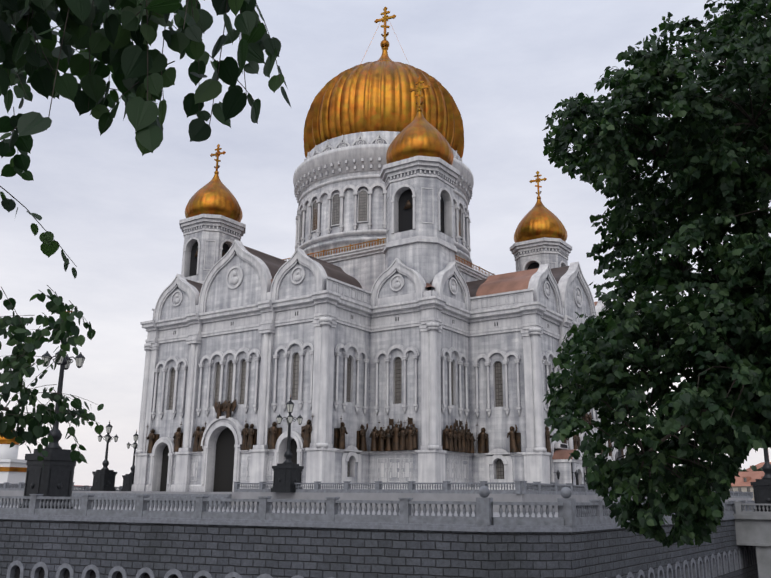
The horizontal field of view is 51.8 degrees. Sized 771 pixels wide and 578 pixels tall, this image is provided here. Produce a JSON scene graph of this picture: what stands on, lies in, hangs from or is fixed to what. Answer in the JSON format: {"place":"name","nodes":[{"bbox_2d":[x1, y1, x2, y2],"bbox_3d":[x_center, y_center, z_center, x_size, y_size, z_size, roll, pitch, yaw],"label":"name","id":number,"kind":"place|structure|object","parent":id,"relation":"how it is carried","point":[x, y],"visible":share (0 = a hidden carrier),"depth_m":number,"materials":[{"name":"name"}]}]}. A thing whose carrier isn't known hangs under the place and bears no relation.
{"place":"outdoors","nodes":[
{"label":"outdoors","id":0,"kind":"place"},
{"bbox_2d":[0,0,290,466],"bbox_3d":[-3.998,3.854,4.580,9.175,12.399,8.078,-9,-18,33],"label":"linden","id":1,"kind":"object","parent":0,"point":[119,53],"depth_m":4.03,"materials":[{"name":"green plant"}]},
{"bbox_2d":[0,0,770,489],"label":"sky","id":2,"kind":"structure","parent":0,"point":[116,211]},
{"bbox_2d":[542,0,770,547],"bbox_3d":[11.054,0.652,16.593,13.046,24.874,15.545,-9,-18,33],"label":"linden","id":3,"kind":"object","parent":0,"point":[740,323],"depth_m":14.43,"materials":[{"name":"green plant"}]},
{"label":"ground","id":4,"kind":"structure","parent":0,"visible":0},
{"bbox_2d":[0,514,758,577],"bbox_3d":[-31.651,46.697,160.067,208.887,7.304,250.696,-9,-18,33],"label":"retaining wall","id":5,"kind":"structure","parent":4,"relation":"on","point":[50,546],"depth_m":45.14,"materials":[{"name":"stone"}]},
{"bbox_2d":[0,490,751,516],"bbox_3d":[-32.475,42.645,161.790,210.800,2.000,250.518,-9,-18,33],"label":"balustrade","id":6,"kind":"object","parent":5,"relation":"on","point":[414,496],"depth_m":84.28,"materials":[{"name":"stone"}]},
{"bbox_2d":[0,481,754,525],"bbox_3d":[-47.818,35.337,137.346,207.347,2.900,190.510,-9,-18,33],"label":"balustrades","id":7,"kind":"object","parent":6,"relation":"on","point":[572,510],"visible":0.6,"depth_m":46.22,"materials":[{"name":"stone"}]},
{"bbox_2d":[131,7,627,491],"bbox_3d":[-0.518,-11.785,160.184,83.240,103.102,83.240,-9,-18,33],"label":"cathedral","id":8,"kind":"structure","parent":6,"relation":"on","point":[376,326],"depth_m":120.03,"materials":[{"name":"stone"}]},
{"bbox_2d":[20,311,770,511],"bbox_3d":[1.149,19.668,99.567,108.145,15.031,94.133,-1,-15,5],"label":"street lamps","id":9,"kind":"object","parent":6,"relation":"on","point":[53,476],"visible":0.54,"depth_m":59.75,"materials":[{"name":"metal"}]},
{"bbox_2d":[552,443,585,486],"bbox_3d":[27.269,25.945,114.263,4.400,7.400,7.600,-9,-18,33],"label":"building","id":10,"kind":"structure","parent":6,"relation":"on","point":[572,470],"depth_m":112.98,"materials":[{"name":"stone"}]},
{"bbox_2d":[0,429,770,500],"bbox_3d":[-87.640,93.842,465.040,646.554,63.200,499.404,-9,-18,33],"label":"distant city","id":11,"kind":"object","parent":4,"relation":"on","point":[13,468],"visible":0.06,"depth_m":171.58,"materials":[{"name":"multicoloured stone"}]},
{"bbox_2d":[733,514,770,577],"bbox_3d":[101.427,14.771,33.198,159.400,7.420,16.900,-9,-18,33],"label":"bridge deck","id":12,"kind":"structure","parent":4,"relation":"on","point":[753,529],"depth_m":69.97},
{"bbox_2d":[734,502,770,514],"bbox_3d":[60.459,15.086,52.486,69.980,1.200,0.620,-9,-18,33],"label":"bridge balustrade","id":13,"kind":"object","parent":12,"relation":"on","point":[738,507],"visible":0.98,"depth_m":70.95,"materials":[{"name":"grey stone"}]}
]}

